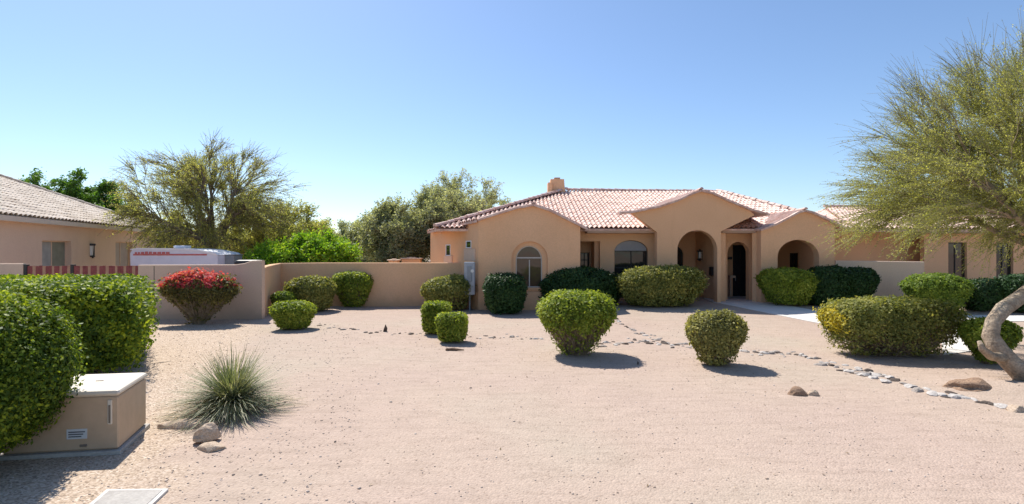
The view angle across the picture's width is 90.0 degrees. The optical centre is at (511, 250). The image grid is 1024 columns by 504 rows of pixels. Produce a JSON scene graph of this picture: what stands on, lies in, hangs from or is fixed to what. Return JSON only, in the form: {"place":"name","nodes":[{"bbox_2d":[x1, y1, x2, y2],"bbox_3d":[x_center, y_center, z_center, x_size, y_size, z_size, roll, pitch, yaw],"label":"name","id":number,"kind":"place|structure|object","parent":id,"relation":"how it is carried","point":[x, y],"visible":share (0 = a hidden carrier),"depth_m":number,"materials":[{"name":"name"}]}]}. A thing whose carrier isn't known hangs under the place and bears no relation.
{"place":"outdoors","nodes":[
{"label":"outdoors","id":0,"kind":"place"},
{"bbox_2d":[234,260,265,264],"bbox_3d":[-11.460,1.456,22.400,1.150,2.088,0.600,0,0,0],"label":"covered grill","id":1,"kind":"object","parent":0,"point":[240,261],"visible":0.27,"depth_m":22.12,"materials":[{"name":"metal"}]},
{"bbox_2d":[445,348,463,350],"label":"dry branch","id":2,"kind":"object","parent":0,"point":[452,349],"visible":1,"depth_m":12.75,"materials":[{"name":"brown wood"}]},
{"bbox_2d":[0,257,1023,503],"bbox_3d":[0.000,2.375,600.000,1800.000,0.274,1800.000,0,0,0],"label":"ground","id":3,"kind":"structure","parent":0,"point":[460,425],"depth_m":7.39,"materials":[{"name":"beige gravel"}]},
{"bbox_2d":[0,263,27,274],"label":"stucco wall","id":4,"kind":"structure","parent":3,"relation":"on","point":[11,268],"depth_m":18.50,"materials":[{"name":"beige paint"}]},
{"bbox_2d":[18,168,61,191],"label":"evergreen tree","id":5,"kind":"object","parent":3,"relation":"on","point":[33,179],"visible":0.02,"depth_m":45.09,"materials":[{"name":"green plant"}]},
{"bbox_2d":[0,289,88,453],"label":"leafy shrub","id":6,"kind":"object","parent":3,"relation":"on","point":[39,369],"visible":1,"depth_m":5.73,"materials":[{"name":"green plant"}]},
{"bbox_2d":[41,167,94,204],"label":"evergreen tree","id":7,"kind":"object","parent":3,"relation":"on","point":[76,184],"visible":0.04,"depth_m":46.73,"materials":[{"name":"green plant"}]},
{"bbox_2d":[0,373,149,460],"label":"utility cabinet","id":8,"kind":"object","parent":3,"relation":"on","point":[103,414],"visible":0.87,"depth_m":6.27,"materials":[{"name":"beige metal"}]},
{"bbox_2d":[0,174,159,265],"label":"neighbour house","id":9,"kind":"structure","parent":3,"relation":"on","point":[40,226],"depth_m":24.68,"materials":[{"name":"paint"}]},
{"bbox_2d":[42,241,65,265],"bbox_3d":[-21.165,0.680,23.498,0.060,2.241,2.371,0,0,-17],"label":"window","id":10,"kind":"structure","parent":9,"relation":"in","point":[53,252],"depth_m":23.71,"materials":[{"name":"glass"}]},
{"bbox_2d":[116,242,128,265],"bbox_3d":[-23.177,0.648,30.235,0.060,2.304,2.315,0,0,-17],"label":"window","id":11,"kind":"structure","parent":9,"relation":"in","point":[122,254],"depth_m":30.60,"materials":[{"name":"paint"}]},
{"bbox_2d":[0,272,161,373],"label":"clipped hedge","id":12,"kind":"object","parent":3,"relation":"on","point":[113,313],"visible":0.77,"depth_m":9.92,"materials":[{"name":"green plant"}]},
{"bbox_2d":[24,264,137,276],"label":"slatted gate","id":13,"kind":"structure","parent":3,"relation":"on","point":[70,269],"depth_m":18.53,"materials":[{"name":"red wood"}]},
{"bbox_2d":[60,178,126,209],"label":"evergreen tree","id":14,"kind":"object","parent":3,"relation":"on","point":[94,194],"visible":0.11,"depth_m":48.23,"materials":[{"name":"green plant"}]},
{"bbox_2d":[98,180,143,217],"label":"evergreen tree","id":15,"kind":"object","parent":3,"relation":"on","point":[114,189],"visible":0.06,"depth_m":48.86,"materials":[{"name":"green plant"}]},
{"bbox_2d":[90,488,168,503],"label":"ground box","id":16,"kind":"object","parent":3,"relation":"on","point":[130,496],"visible":0.93,"depth_m":5.15,"materials":[{"name":"concrete"}]},
{"bbox_2d":[150,360,170,363],"bbox_3d":[-7.850,2.482,11.468,0.443,0.039,0.285,0,0,-41],"label":"flat rock","id":17,"kind":"object","parent":3,"relation":"on","point":[159,361],"visible":1,"depth_m":11.40,"materials":[{"name":"beige stone"}]},
{"bbox_2d":[130,245,239,265],"bbox_3d":[-15.399,1.131,25.000,5.002,2.736,2.080,0,0,0],"label":"camper trailer","id":18,"kind":"object","parent":3,"relation":"on","point":[182,255],"visible":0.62,"depth_m":24.00,"materials":[{"name":"white paint"}]},
{"bbox_2d":[157,418,217,429],"bbox_3d":[-4.608,2.467,7.287,0.788,0.134,0.311,0,0,-14],"label":"flat rock","id":19,"kind":"object","parent":3,"relation":"on","point":[178,424],"visible":0.62,"depth_m":7.19,"materials":[{"name":"beige stone"}]},
{"bbox_2d":[156,208,220,248],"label":"mesquite tree","id":20,"kind":"object","parent":3,"relation":"on","point":[171,218],"visible":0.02,"depth_m":42.50,"materials":[{"name":"green plant"}]},
{"bbox_2d":[155,267,242,324],"bbox_3d":[-10.586,1.568,17.428,2.835,2.047,1.412,0,0,0],"label":"flowering shrub","id":21,"kind":"object","parent":3,"relation":"on","point":[199,297],"visible":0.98,"depth_m":17.05,"materials":[{"name":"red plant"}]},
{"bbox_2d":[138,260,264,319],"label":"stucco wall","id":22,"kind":"structure","parent":3,"relation":"on","point":[248,302],"depth_m":18.50,"materials":[{"name":"beige paint"}]},
{"bbox_2d":[92,127,311,253],"bbox_3d":[-17.308,-2.073,28.812,10.718,9.557,9.991,0,0,0],"label":"mesquite tree","id":23,"kind":"object","parent":3,"relation":"on","point":[188,182],"visible":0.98,"depth_m":27.69,"materials":[{"name":"green plant"}]},
{"bbox_2d":[193,422,221,442],"bbox_3d":[-3.982,2.370,6.693,0.333,0.210,0.220,0,0,-34],"label":"boulder","id":24,"kind":"object","parent":3,"relation":"on","point":[208,432],"visible":1,"depth_m":6.62,"materials":[{"name":"stone"}]},
{"bbox_2d":[197,441,226,452],"bbox_3d":[-3.791,2.479,6.483,0.345,0.113,0.241,0,0,28],"label":"boulder","id":25,"kind":"object","parent":3,"relation":"on","point":[211,446],"visible":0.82,"depth_m":6.41,"materials":[{"name":"beige stone"}]},
{"bbox_2d":[152,342,305,432],"bbox_3d":[-4.344,1.956,7.968,2.318,1.120,2.316,0,0,0],"label":"desert spoon","id":26,"kind":"object","parent":3,"relation":"on","point":[232,391],"visible":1,"depth_m":7.80,"materials":[{"name":"green plant"}]},
{"bbox_2d":[224,254,242,263],"bbox_3d":[-13.756,1.346,25.000,0.820,2.309,0.860,0,0,0],"label":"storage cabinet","id":27,"kind":"object","parent":3,"relation":"on","point":[231,258],"visible":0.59,"depth_m":24.60,"materials":[{"name":"grey metal"}]},
{"bbox_2d":[216,218,276,251],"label":"mesquite tree","id":28,"kind":"object","parent":3,"relation":"on","point":[242,237],"visible":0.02,"depth_m":40.27,"materials":[{"name":"green plant"}]},
{"bbox_2d":[241,235,304,264],"bbox_3d":[-12.257,0.934,26.972,4.104,3.550,4.095,0,0,37],"label":"citrus tree","id":29,"kind":"object","parent":3,"relation":"on","point":[274,252],"visible":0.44,"depth_m":26.03,"materials":[{"name":"green plant"}]},
{"bbox_2d":[219,197,341,254],"bbox_3d":[-15.065,-0.471,32.902,7.526,6.365,5.722,0,0,20],"label":"mesquite tree","id":30,"kind":"object","parent":3,"relation":"on","point":[259,237],"visible":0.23,"depth_m":32.24,"materials":[{"name":"green plant"}]},
{"bbox_2d":[269,291,296,304],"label":"clipped shrub","id":31,"kind":"object","parent":3,"relation":"on","point":[278,296],"visible":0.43,"depth_m":19.95,"materials":[{"name":"green plant"}]},
{"bbox_2d":[268,299,316,329],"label":"clipped shrub","id":32,"kind":"object","parent":3,"relation":"on","point":[289,314],"visible":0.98,"depth_m":15.89,"materials":[{"name":"green plant"}]},
{"bbox_2d":[283,275,337,310],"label":"clipped shrub","id":33,"kind":"object","parent":3,"relation":"on","point":[319,292],"visible":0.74,"depth_m":20.57,"materials":[{"name":"green plant"}]},
{"bbox_2d":[293,217,338,236],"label":"mesquite tree","id":34,"kind":"object","parent":3,"relation":"on","point":[327,221],"depth_m":43.63,"materials":[{"name":"green plant"}]},
{"bbox_2d":[281,223,363,262],"bbox_3d":[-10.535,0.614,28.076,4.778,4.196,4.695,0,0,14],"label":"citrus tree","id":35,"kind":"object","parent":3,"relation":"on","point":[324,248],"visible":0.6,"depth_m":26.81,"materials":[{"name":"green plant"}]},
{"bbox_2d":[330,219,360,241],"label":"mesquite tree","id":36,"kind":"object","parent":3,"relation":"on","point":[344,224],"visible":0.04,"depth_m":47.73,"materials":[{"name":"green plant"}]},
{"bbox_2d":[332,270,373,306],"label":"clipped shrub","id":37,"kind":"object","parent":3,"relation":"on","point":[350,284],"visible":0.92,"depth_m":22.31,"materials":[{"name":"green plant"}]},
{"bbox_2d":[341,211,372,262],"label":"mesquite tree","id":38,"kind":"object","parent":3,"relation":"on","point":[364,259],"visible":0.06,"depth_m":44.09,"materials":[{"name":"green plant"}]},
{"bbox_2d":[265,263,460,315],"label":"stucco wall","id":39,"kind":"structure","parent":3,"relation":"on","point":[397,284],"depth_m":22.90,"materials":[{"name":"beige paint"}]},
{"bbox_2d":[351,191,432,262],"bbox_3d":[-7.024,-0.462,31.111,5.078,6.344,5.616,0,0,-32],"label":"olive tree","id":40,"kind":"object","parent":3,"relation":"on","point":[381,234],"visible":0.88,"depth_m":29.76,"materials":[{"name":"green plant"}]},
{"bbox_2d":[387,259,400,262],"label":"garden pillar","id":41,"kind":"structure","parent":3,"relation":"on","point":[394,260],"depth_m":26.70,"materials":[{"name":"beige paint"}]},
{"bbox_2d":[400,257,422,262],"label":"garden pillar","id":42,"kind":"structure","parent":3,"relation":"on","point":[411,260],"depth_m":27.70,"materials":[{"name":"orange paint"}]},
{"bbox_2d":[420,300,451,333],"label":"clipped shrub","id":43,"kind":"object","parent":3,"relation":"on","point":[430,310],"visible":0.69,"depth_m":15.09,"materials":[{"name":"green plant"}]},
{"bbox_2d":[392,182,484,262],"bbox_3d":[-4.319,-0.801,31.996,6.312,7.020,6.188,0,0,0],"label":"olive tree","id":44,"kind":"object","parent":3,"relation":"on","point":[430,210],"visible":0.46,"depth_m":30.61,"materials":[{"name":"green plant"}]},
{"bbox_2d":[420,273,476,309],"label":"clipped shrub","id":45,"kind":"object","parent":3,"relation":"on","point":[450,287],"visible":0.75,"depth_m":20.96,"materials":[{"name":"green plant"}]},
{"bbox_2d":[434,311,468,342],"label":"clipped shrub","id":46,"kind":"object","parent":3,"relation":"on","point":[452,327],"visible":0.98,"depth_m":13.71,"materials":[{"name":"green plant"}]},
{"bbox_2d":[421,168,505,210],"bbox_3d":[-3.624,-1.629,35.857,6.479,8.668,6.037,0,0,0],"label":"mesquite tree","id":47,"kind":"object","parent":3,"relation":"on","point":[454,185],"visible":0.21,"depth_m":35.08,"materials":[{"name":"green plant"}]},
{"bbox_2d":[466,189,511,209],"bbox_3d":[-1.904,-1.066,38.055,4.838,7.538,4.720,0,0,-32],"label":"mesquite tree","id":48,"kind":"object","parent":3,"relation":"on","point":[490,203],"visible":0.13,"depth_m":37.60,"materials":[{"name":"green plant"}]},
{"bbox_2d":[482,272,527,314],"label":"clipped shrub","id":49,"kind":"object","parent":3,"relation":"on","point":[504,292],"visible":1,"depth_m":19.73,"materials":[{"name":"green plant"}]},
{"bbox_2d":[0,323,1023,503],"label":"pebbles","id":50,"kind":"object","parent":3,"relation":"on","point":[233,474],"visible":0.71,"depth_m":6.67,"materials":[{"name":"brown stone"}]},
{"bbox_2d":[14,304,1023,499],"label":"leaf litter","id":51,"kind":"object","parent":3,"relation":"on","point":[599,366],"visible":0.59,"depth_m":11.15,"materials":[{"name":"brown plant"}]},
{"bbox_2d":[535,289,619,355],"bbox_3d":[1.560,1.747,12.351,2.003,1.676,1.736,0,0,0],"label":"clipped shrub","id":52,"kind":"object","parent":3,"relation":"on","point":[577,322],"visible":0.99,"depth_m":11.83,"materials":[{"name":"green plant"}]},
{"bbox_2d":[538,265,621,305],"bbox_3d":[2.876,1.562,21.570,3.669,1.910,2.121,0,0,0],"label":"clipped shrub","id":53,"kind":"object","parent":3,"relation":"on","point":[593,278],"visible":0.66,"depth_m":20.93,"materials":[{"name":"green plant"}]},
{"bbox_2d":[615,263,708,306],"bbox_3d":[6.127,1.432,21.010,3.845,1.824,2.120,0,0,0],"label":"clipped hedge","id":54,"kind":"object","parent":3,"relation":"on","point":[665,285],"visible":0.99,"depth_m":20.34,"materials":[{"name":"green plant"}]},
{"bbox_2d":[684,308,749,366],"bbox_3d":[4.452,1.912,11.172,1.355,1.327,1.109,0,0,0],"label":"clipped shrub","id":55,"kind":"object","parent":3,"relation":"on","point":[716,337],"visible":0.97,"depth_m":10.85,"materials":[{"name":"green plant"}]},
{"bbox_2d":[427,177,1023,310],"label":"stucco house","id":56,"kind":"structure","parent":3,"relation":"on","point":[729,244],"depth_m":22.82,"materials":[{"name":"beige paint"}]},
{"bbox_2d":[445,244,450,255],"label":"window","id":57,"kind":"structure","parent":56,"relation":"in","point":[447,247],"depth_m":24.12,"materials":[{"name":"green glass"}]},
{"bbox_2d":[466,241,470,247],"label":"window","id":58,"kind":"structure","parent":56,"relation":"in","point":[468,243],"depth_m":22.32,"materials":[{"name":"green glass"}]},
{"bbox_2d":[516,246,541,286],"bbox_3d":[0.717,0.683,21.735,1.120,1.769,0.070,0,0,0],"label":"window","id":59,"kind":"structure","parent":56,"relation":"in","point":[528,259],"depth_m":21.73,"materials":[{"name":"grey glass"}]},
{"bbox_2d":[580,253,588,266],"bbox_3d":[3.455,0.456,24.395,0.430,0.709,0.070,0,0,0],"label":"window","id":60,"kind":"structure","parent":56,"relation":"in","point":[584,257],"depth_m":24.39,"materials":[{"name":"black glass"}]},
{"bbox_2d":[614,240,646,296],"bbox_3d":[5.355,0.847,23.175,1.509,2.605,0.110,0,0,0],"label":"window","id":61,"kind":"structure","parent":56,"relation":"in","point":[628,254],"depth_m":23.20,"materials":[{"name":"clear glass"}]},
{"bbox_2d":[677,247,682,265],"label":"window","id":62,"kind":"structure","parent":56,"relation":"in","point":[679,252],"depth_m":25.41,"materials":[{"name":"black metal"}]},
{"bbox_2d":[733,245,745,295],"bbox_3d":[11.276,1.070,25.051,0.990,2.660,0.138,0,0,0],"label":"door","id":63,"kind":"structure","parent":56,"relation":"in","point":[739,253],"depth_m":25.03,"materials":[{"name":"grey metal"}]},
{"bbox_2d":[790,253,797,268],"bbox_3d":[13.886,0.525,25.295,0.420,0.787,0.070,0,0,0],"label":"window","id":64,"kind":"structure","parent":56,"relation":"in","point":[793,256],"depth_m":25.30,"materials":[{"name":"black glass"}]},
{"bbox_2d":[948,242,964,277],"bbox_3d":[21.062,0.911,24.355,0.882,2.578,0.070,0,0,0],"label":"window","id":65,"kind":"structure","parent":56,"relation":"in","point":[954,263],"depth_m":24.36,"materials":[{"name":"grey glass"}]},
{"bbox_2d":[996,242,1010,277],"bbox_3d":[23.293,0.611,24.355,0.807,1.978,0.070,0,0,0],"label":"window","id":66,"kind":"structure","parent":56,"relation":"in","point":[999,269],"depth_m":24.36,"materials":[{"name":"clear glass"}]},
{"bbox_2d":[753,266,820,305],"bbox_3d":[11.339,1.484,21.151,2.380,1.696,2.022,0,0,0],"label":"clipped shrub","id":67,"kind":"object","parent":3,"relation":"on","point":[788,286],"visible":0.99,"depth_m":20.53,"materials":[{"name":"green plant"}]},
{"bbox_2d":[787,386,807,395],"bbox_3d":[4.974,2.459,8.927,0.387,0.184,0.284,0,0,-11],"label":"boulder","id":68,"kind":"object","parent":3,"relation":"on","point":[796,391],"visible":0.72,"depth_m":8.84,"materials":[{"name":"brown stone"}]},
{"bbox_2d":[808,389,818,395],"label":"boulder","id":69,"kind":"object","parent":3,"relation":"on","point":[812,392],"visible":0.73,"depth_m":8.84,"materials":[{"name":"beige stone"}]},
{"bbox_2d":[813,363,827,365],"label":"border stone","id":70,"kind":"object","parent":3,"relation":"on","point":[821,364],"visible":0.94,"depth_m":11.12,"materials":[{"name":"grey stone"}]},
{"bbox_2d":[804,264,853,305],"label":"clipped shrub","id":71,"kind":"object","parent":3,"relation":"on","point":[834,283],"visible":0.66,"depth_m":20.64,"materials":[{"name":"green plant"}]},
{"bbox_2d":[842,265,881,298],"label":"clipped shrub","id":72,"kind":"object","parent":3,"relation":"on","point":[866,281],"visible":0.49,"depth_m":20.73,"materials":[{"name":"green plant"}]},
{"bbox_2d":[856,373,869,375],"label":"border stone","id":73,"kind":"object","parent":3,"relation":"on","point":[863,374],"visible":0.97,"depth_m":10.17,"materials":[{"name":"grey stone"}]},
{"bbox_2d":[703,296,1023,323],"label":"entry walk","id":74,"kind":"structure","parent":3,"relation":"on","point":[803,314],"depth_m":19.92,"materials":[{"name":"concrete"}]},
{"bbox_2d":[835,260,923,296],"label":"stucco wall","id":75,"kind":"structure","parent":3,"relation":"on","point":[892,274],"depth_m":22.09,"materials":[{"name":"beige paint"}]},
{"bbox_2d":[880,378,891,382],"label":"border stone","id":76,"kind":"object","parent":3,"relation":"on","point":[885,380],"visible":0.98,"depth_m":9.65,"materials":[{"name":"grey stone"}]},
{"bbox_2d":[813,294,975,356],"bbox_3d":[9.049,1.835,12.293,3.346,1.511,1.693,0,0,0],"label":"clipped hedge","id":77,"kind":"object","parent":3,"relation":"on","point":[901,325],"visible":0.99,"depth_m":11.75,"materials":[{"name":"green plant"}]},
{"bbox_2d":[890,378,899,381],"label":"border stone","id":78,"kind":"object","parent":3,"relation":"on","point":[895,379],"visible":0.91,"depth_m":9.77,"materials":[{"name":"grey stone"}]},
{"bbox_2d":[903,383,912,387],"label":"border stone","id":79,"kind":"object","parent":3,"relation":"on","point":[908,385],"visible":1,"depth_m":9.33,"materials":[{"name":"white stone"}]},
{"bbox_2d":[806,5,1023,380],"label":"palo verde tree","id":80,"kind":"object","parent":3,"relation":"on","point":[967,182],"visible":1,"depth_m":11.72,"materials":[{"name":"green plant"}]},
{"bbox_2d":[911,387,923,392],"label":"border stone","id":81,"kind":"object","parent":3,"relation":"on","point":[916,389],"visible":1,"depth_m":9.04,"materials":[{"name":"grey stone"}]},
{"bbox_2d":[926,391,938,395],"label":"border stone","id":82,"kind":"object","parent":3,"relation":"on","point":[931,393],"visible":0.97,"depth_m":8.82,"materials":[{"name":"white stone"}]},
{"bbox_2d":[897,272,976,310],"bbox_3d":[16.381,1.622,19.756,2.407,1.595,2.099,0,0,0],"label":"clipped shrub","id":83,"kind":"object","parent":3,"relation":"on","point":[957,289],"visible":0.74,"depth_m":19.12,"materials":[{"name":"green plant"}]},
{"bbox_2d":[947,393,960,398],"bbox_3d":[7.493,2.469,8.685,0.198,0.074,0.176,0,0,-16],"label":"border stone","id":84,"kind":"object","parent":3,"relation":"on","point":[953,396],"visible":0.98,"depth_m":8.62,"materials":[{"name":"white stone"}]},
{"bbox_2d":[942,337,969,354],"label":"path spur","id":85,"kind":"structure","parent":3,"relation":"on","point":[959,347],"depth_m":12.99,"materials":[{"name":"concrete"}]},
{"bbox_2d":[942,377,991,391],"bbox_3d":[8.222,2.414,9.203,0.895,0.226,0.630,0,0,0],"label":"boulder","id":86,"kind":"object","parent":3,"relation":"on","point":[976,384],"visible":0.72,"depth_m":9.05,"materials":[{"name":"brown stone"}]},
{"bbox_2d":[962,277,1008,311],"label":"clipped hedge","id":87,"kind":"object","parent":3,"relation":"on","point":[988,296],"visible":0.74,"depth_m":19.41,"materials":[{"name":"green plant"}]},
{"bbox_2d":[955,316,1023,364],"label":"clipped shrub","id":88,"kind":"object","parent":3,"relation":"on","point":[969,332],"visible":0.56,"depth_m":11.16,"materials":[{"name":"green plant"}]},
{"bbox_2d":[994,403,1007,408],"bbox_3d":[7.813,2.474,8.116,0.194,0.078,0.273,11,-1,-38],"label":"border stone","id":89,"kind":"object","parent":3,"relation":"on","point":[1001,405],"visible":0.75,"depth_m":8.11,"materials":[{"name":"white stone"}]},
{"bbox_2d":[993,273,1023,311],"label":"clipped hedge","id":90,"kind":"object","parent":3,"relation":"on","point":[1013,283],"visible":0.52,"depth_m":19.22,"materials":[{"name":"green plant"}]},
{"bbox_2d":[1005,404,1023,412],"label":"boulder","id":91,"kind":"object","parent":3,"relation":"on","point":[1015,408],"visible":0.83,"depth_m":7.93,"materials":[{"name":"beige stone"}]},
{"bbox_2d":[0,0,1023,232],"label":"sky","id":92,"kind":"structure","parent":0,"point":[367,102],"materials":[{"name":"blue"}]}
]}

